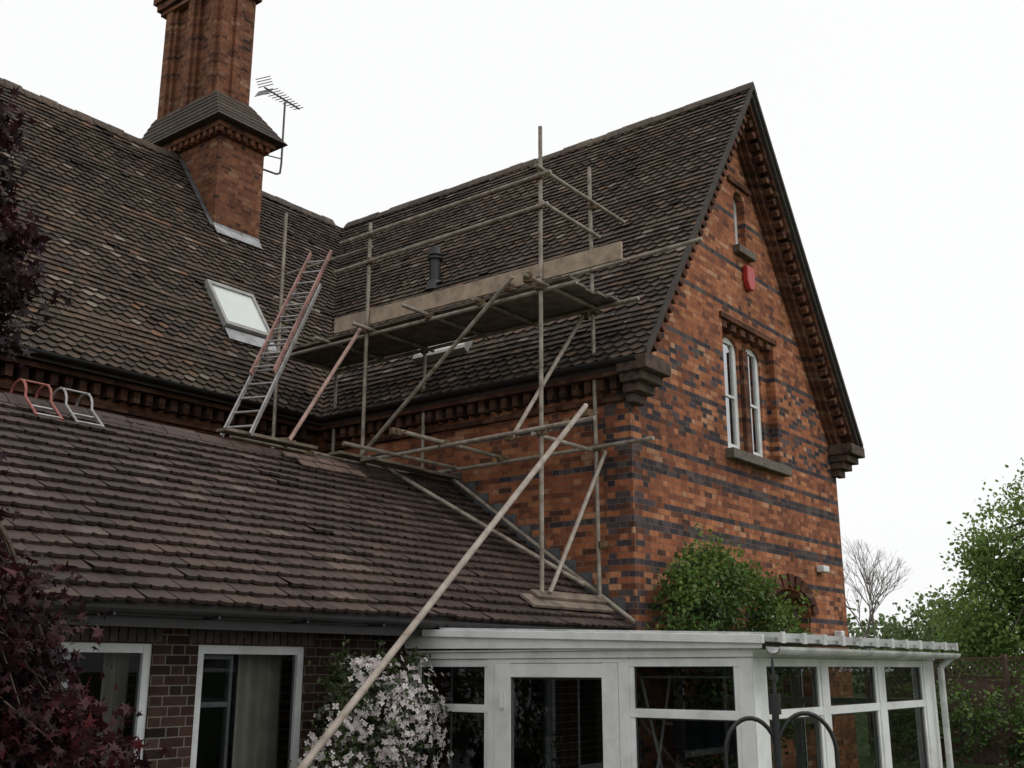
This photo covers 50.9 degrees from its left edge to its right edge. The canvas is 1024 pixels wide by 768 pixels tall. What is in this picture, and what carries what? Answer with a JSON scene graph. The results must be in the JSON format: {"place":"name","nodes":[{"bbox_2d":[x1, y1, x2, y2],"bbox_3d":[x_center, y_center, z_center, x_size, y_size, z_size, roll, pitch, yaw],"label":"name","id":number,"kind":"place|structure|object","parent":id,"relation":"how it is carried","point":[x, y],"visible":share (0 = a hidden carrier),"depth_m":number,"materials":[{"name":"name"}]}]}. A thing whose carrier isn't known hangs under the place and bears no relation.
{"place":"outdoors","nodes":[
{"label":"outdoors","id":0,"kind":"place"},
{"bbox_2d":[0,0,1023,670],"label":"sky","id":1,"kind":"structure","parent":0,"point":[895,128],"materials":[{"name":"white"}]},
{"bbox_2d":[640,674,736,767],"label":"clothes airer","id":2,"kind":"object","parent":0,"point":[715,733],"visible":0.6,"depth_m":9.90,"materials":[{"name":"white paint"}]},
{"bbox_2d":[774,595,793,707],"bbox_3d":[4.164,4.183,16.789,0.001,1.760,1.340,-11,-18,36],"label":"stair window pane","id":3,"kind":"object","parent":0,"point":[786,686],"depth_m":16.85,"materials":[{"name":"glass"}]},
{"bbox_2d":[851,671,1011,767],"bbox_3d":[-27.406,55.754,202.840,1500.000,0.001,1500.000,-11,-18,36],"label":"ground","id":4,"kind":"structure","parent":0,"point":[866,759],"depth_m":24.51,"materials":[{"name":"green plant"}]},
{"bbox_2d":[0,351,317,453],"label":"walls","id":5,"kind":"structure","parent":4,"relation":"on","point":[311,438],"depth_m":14.94,"materials":[{"name":"brick"}]},
{"bbox_2d":[0,85,859,629],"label":"roof structure","id":6,"kind":"object","parent":5,"relation":"on","point":[536,381],"visible":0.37,"depth_m":16.20,"materials":[{"name":"brown tile"}]},
{"bbox_2d":[0,85,343,416],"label":"roof tiles","id":7,"kind":"object","parent":6,"relation":"attached to","point":[223,359],"visible":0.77,"depth_m":16.84,"materials":[{"name":"tile"}]},
{"bbox_2d":[153,0,274,238],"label":"chimney stack","id":8,"kind":"object","parent":6,"relation":"on","point":[208,48],"visible":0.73,"depth_m":20.39,"materials":[{"name":"brick"}]},
{"bbox_2d":[179,159,213,225],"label":"lead soakers","id":9,"kind":"object","parent":8,"relation":"attached to","point":[199,197],"visible":1,"depth_m":19.61,"materials":[{"name":"grey metal"}]},
{"bbox_2d":[142,89,287,152],"bbox_3d":[-5.861,-4.885,20.829,2.764,0.780,1.624,-11,-18,36],"label":"chimney weathering","id":10,"kind":"object","parent":8,"relation":"on","point":[202,111],"visible":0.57,"depth_m":20.15,"materials":[{"name":"ceramic"}]},
{"bbox_2d":[254,76,302,174],"bbox_3d":[-4.564,-5.065,20.802,0.984,2.174,0.265,0,-15,2],"label":"television aerial","id":11,"kind":"object","parent":8,"relation":"attached to","point":[267,90],"visible":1,"depth_m":21.00,"materials":[{"name":"grey metal"}]},
{"bbox_2d":[0,392,458,490],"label":"extension ridge tiles","id":12,"kind":"object","parent":6,"relation":"attached to","point":[10,398],"visible":0.59,"depth_m":11.90,"materials":[{"name":"brown tile"}]},
{"bbox_2d":[213,222,276,351],"bbox_3d":[-4.567,-1.697,18.340,0.963,2.759,2.579,7,-16,-23],"label":"lead flashing","id":13,"kind":"object","parent":6,"relation":"attached to","point":[235,335],"visible":0.93,"depth_m":19.08,"materials":[{"name":"grey metal"}]},
{"bbox_2d":[0,353,625,452],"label":"eaves cornice","id":14,"kind":"structure","parent":6,"relation":"attached to","point":[155,399],"depth_m":14.95,"materials":[{"name":"brick"}]},
{"bbox_2d":[0,396,635,628],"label":"extension roof tiles","id":15,"kind":"object","parent":6,"relation":"on","point":[55,545],"visible":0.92,"depth_m":10.23,"materials":[{"name":"brown tile"}]},
{"bbox_2d":[10,378,63,420],"bbox_3d":[-4.635,0.169,10.479,0.673,0.442,0.336,-11,-18,36],"label":"roof ladder","id":16,"kind":"object","parent":15,"relation":"attached to","point":[32,406],"visible":0.91,"depth_m":10.41,"materials":[{"name":"red metal"}]},
{"bbox_2d":[52,387,104,428],"bbox_3d":[-4.373,0.257,10.808,0.673,0.442,0.356,-11,-18,36],"label":"roof ladder","id":17,"kind":"object","parent":15,"relation":"attached to","point":[100,424],"visible":0.82,"depth_m":10.73,"materials":[{"name":"metal"}]},
{"bbox_2d":[281,451,366,477],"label":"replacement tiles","id":18,"kind":"object","parent":15,"relation":"on","point":[322,464],"visible":1,"depth_m":13.14,"materials":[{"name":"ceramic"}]},
{"bbox_2d":[5,344,635,636],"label":"gutters","id":19,"kind":"object","parent":6,"relation":"attached to","point":[212,620],"visible":0.67,"depth_m":9.34,"materials":[{"name":"black plastic"}]},
{"bbox_2d":[0,78,756,228],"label":"ridge tiles","id":20,"kind":"object","parent":6,"relation":"attached to","point":[109,127],"visible":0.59,"depth_m":19.67,"materials":[{"name":"tile"}]},
{"bbox_2d":[424,246,442,291],"bbox_3d":[-1.336,-1.983,18.663,0.360,0.800,0.360,-11,-18,36],"label":"roof vent pipe","id":21,"kind":"object","parent":6,"relation":"attached to","point":[435,258],"visible":0.91,"depth_m":18.59,"materials":[{"name":"black plastic"}]},
{"bbox_2d":[321,90,748,415],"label":"wing roof tiles","id":22,"kind":"object","parent":6,"relation":"attached to","point":[474,355],"visible":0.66,"depth_m":17.36,"materials":[{"name":"tile"}]},
{"bbox_2d":[204,279,476,363],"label":"skylight frames","id":23,"kind":"structure","parent":22,"relation":"on","point":[416,358],"depth_m":17.11,"materials":[{"name":"grey metal"}]},
{"bbox_2d":[212,285,464,354],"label":"skylight panes","id":24,"kind":"object","parent":23,"relation":"in","point":[239,309],"visible":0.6,"depth_m":17.50,"materials":[{"name":"glass"}]},
{"bbox_2d":[451,472,625,621],"bbox_3d":[0.249,2.118,14.374,2.913,2.164,0.010,-11,-18,36],"label":"stepped flashing","id":25,"kind":"object","parent":6,"relation":"attached to","point":[620,602],"visible":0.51,"depth_m":14.34,"materials":[{"name":"grey metal"}]},
{"bbox_2d":[645,83,863,448],"bbox_3d":[3.994,-2.285,17.138,0.040,5.596,7.560,-11,-18,36],"label":"verge tile edge","id":26,"kind":"object","parent":6,"relation":"attached to","point":[687,248],"visible":1,"depth_m":17.84,"materials":[{"name":"brown tile"}]},
{"bbox_2d":[2,652,472,767],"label":"room lining","id":27,"kind":"object","parent":4,"relation":"on","point":[210,725],"visible":0.07,"depth_m":11.10,"materials":[{"name":"paint"}]},
{"bbox_2d":[8,625,602,767],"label":"extension front wall","id":28,"kind":"structure","parent":4,"relation":"on","point":[576,727],"depth_m":9.54,"materials":[{"name":"brick"}]},
{"bbox_2d":[8,624,313,645],"bbox_3d":[-2.715,1.903,8.387,0.010,0.220,3.113,-11,-18,36],"label":"soldier course","id":29,"kind":"object","parent":28,"relation":"attached to","point":[284,638],"visible":0.42,"depth_m":8.66,"materials":[{"name":"brick"}]},
{"bbox_2d":[97,653,281,767],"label":"curtains","id":30,"kind":"object","parent":28,"relation":"attached to","point":[256,717],"visible":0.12,"depth_m":9.36,"materials":[{"name":"fabric"}]},
{"bbox_2d":[6,642,551,767],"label":"ground floor window frames","id":31,"kind":"structure","parent":28,"relation":"attached to","point":[142,680],"depth_m":8.82,"materials":[{"name":"white plastic"}]},
{"bbox_2d":[200,655,233,767],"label":"casement","id":32,"kind":"object","parent":31,"relation":"in","point":[225,704],"visible":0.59,"depth_m":8.85,"materials":[{"name":"grey plastic"}]},
{"bbox_2d":[288,637,459,767],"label":"flowering clematis","id":33,"kind":"object","parent":4,"relation":"on","point":[360,725],"visible":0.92,"depth_m":9.35,"materials":[{"name":"white plant"}]},
{"bbox_2d":[317,392,607,767],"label":"wing side wall","id":34,"kind":"structure","parent":4,"relation":"on","point":[568,478],"depth_m":14.39,"materials":[{"name":"brick"}]},
{"bbox_2d":[405,628,960,767],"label":"conservatory","id":35,"kind":"object","parent":4,"relation":"on","point":[745,657],"visible":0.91,"depth_m":9.40,"materials":[{"name":"white paint"}]},
{"bbox_2d":[604,149,858,767],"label":"gable wall","id":36,"kind":"structure","parent":4,"relation":"on","point":[674,481],"depth_m":16.02,"materials":[{"name":"brick"}]},
{"bbox_2d":[616,353,864,478],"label":"kneeler corbels","id":37,"kind":"object","parent":36,"relation":"attached to","point":[642,375],"visible":1,"depth_m":13.78,"materials":[{"name":"stone"}]},
{"bbox_2d":[723,199,762,456],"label":"window frames","id":38,"kind":"structure","parent":36,"relation":"attached to","point":[726,341],"depth_m":17.27,"materials":[{"name":"white paint"}]},
{"bbox_2d":[723,343,757,452],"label":"window panes","id":39,"kind":"object","parent":38,"relation":"in","point":[729,391],"visible":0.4,"depth_m":16.90,"materials":[{"name":"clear glass"}]},
{"bbox_2d":[743,265,754,291],"bbox_3d":[3.836,-1.698,17.395,0.095,0.400,0.280,-11,-18,36],"label":"burglar alarm box","id":40,"kind":"object","parent":36,"relation":"attached to","point":[749,277],"visible":1,"depth_m":17.31,"materials":[{"name":"red plastic"}]},
{"bbox_2d":[650,102,854,445],"bbox_3d":[3.795,-1.958,17.209,0.340,5.745,7.360,-11,-18,36],"label":"verge corbelling","id":41,"kind":"object","parent":36,"relation":"attached to","point":[748,145],"visible":0.61,"depth_m":18.40,"materials":[{"name":"brick"}]},
{"bbox_2d":[719,175,818,614],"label":"recess corbels","id":42,"kind":"object","parent":36,"relation":"attached to","point":[795,581],"visible":0.79,"depth_m":17.00,"materials":[{"name":"brick"}]},
{"bbox_2d":[725,243,813,726],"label":"window sills","id":43,"kind":"structure","parent":36,"relation":"attached to","point":[740,455],"depth_m":16.59,"materials":[{"name":"stone"}]},
{"bbox_2d":[775,591,798,708],"bbox_3d":[4.164,4.183,16.789,0.060,1.920,1.500,-11,-18,36],"label":"stair window frame","id":44,"kind":"object","parent":36,"relation":"attached to","point":[796,617],"visible":0.05,"depth_m":17.06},
{"bbox_2d":[816,565,844,635],"bbox_3d":[5.310,3.672,17.905,0.140,1.240,0.700,-11,-18,36],"label":"outdoor lamp housing","id":45,"kind":"object","parent":36,"relation":"attached to","point":[823,569],"visible":0.73,"depth_m":17.85,"materials":[{"name":"white paint"}]},
{"bbox_2d":[645,523,817,767],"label":"climbing shrub","id":46,"kind":"object","parent":4,"relation":"on","point":[719,605],"visible":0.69,"depth_m":13.71,"materials":[{"name":"green plant"}]},
{"bbox_2d":[723,658,839,767],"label":"bird feeder pole","id":47,"kind":"object","parent":4,"relation":"on","point":[777,732],"visible":1,"depth_m":3.06,"materials":[{"name":"black metal"}]},
{"bbox_2d":[842,539,910,649],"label":"bare tree","id":48,"kind":"object","parent":4,"relation":"on","point":[871,602],"visible":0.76,"depth_m":44.22,"materials":[{"name":"grey plant"}]},
{"bbox_2d":[847,596,1023,693],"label":"distant trees","id":49,"kind":"object","parent":4,"relation":"on","point":[856,687],"visible":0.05,"depth_m":88.52,"materials":[{"name":"green plant"}]},
{"bbox_2d":[855,586,1022,679],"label":"broadleaf tree","id":50,"kind":"object","parent":4,"relation":"on","point":[895,629],"visible":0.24,"depth_m":47.91,"materials":[{"name":"green plant"}]},
{"bbox_2d":[855,669,1023,765],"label":"hedge","id":51,"kind":"object","parent":4,"relation":"on","point":[1013,752],"visible":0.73,"depth_m":21.43,"materials":[{"name":"green plant"}]},
{"bbox_2d":[864,654,1023,767],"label":"wooden fence","id":52,"kind":"object","parent":4,"relation":"on","point":[991,756],"visible":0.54,"depth_m":22.34,"materials":[{"name":"brown wood"}]},
{"bbox_2d":[902,457,1023,680],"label":"broadleaf tree","id":53,"kind":"object","parent":4,"relation":"on","point":[986,628],"visible":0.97,"depth_m":37.26,"materials":[{"name":"green plant"}]},
{"bbox_2d":[999,728,1023,767],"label":"garden shrub","id":54,"kind":"object","parent":4,"relation":"on","point":[1006,762],"visible":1,"depth_m":14.93,"materials":[{"name":"green plant"}]},
{"bbox_2d":[1010,702,1023,736],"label":"garden shrub","id":55,"kind":"object","parent":4,"relation":"on","point":[1018,709],"visible":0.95,"depth_m":18.86,"materials":[{"name":"green plant"}]},
{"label":"patio","id":56,"kind":"structure","parent":0,"visible":0},
{"bbox_2d":[0,82,173,767],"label":"japanese maple tree","id":57,"kind":"object","parent":56,"relation":"on","point":[43,724],"visible":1,"depth_m":4.34,"materials":[{"name":"purple plant"}]},
{"bbox_2d":[216,126,702,767],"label":"scaffolding","id":58,"kind":"object","parent":56,"relation":"on","point":[506,306],"visible":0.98,"depth_m":14.05,"materials":[{"name":"grey metal"}]},
{"bbox_2d":[220,250,332,437],"bbox_3d":[-2.964,-0.643,13.920,0.406,3.169,2.294,-3,-15,12],"label":"ladder","id":59,"kind":"object","parent":58,"relation":"attached to","point":[267,342],"visible":0.98,"depth_m":13.78,"materials":[{"name":"metal"}]}
]}

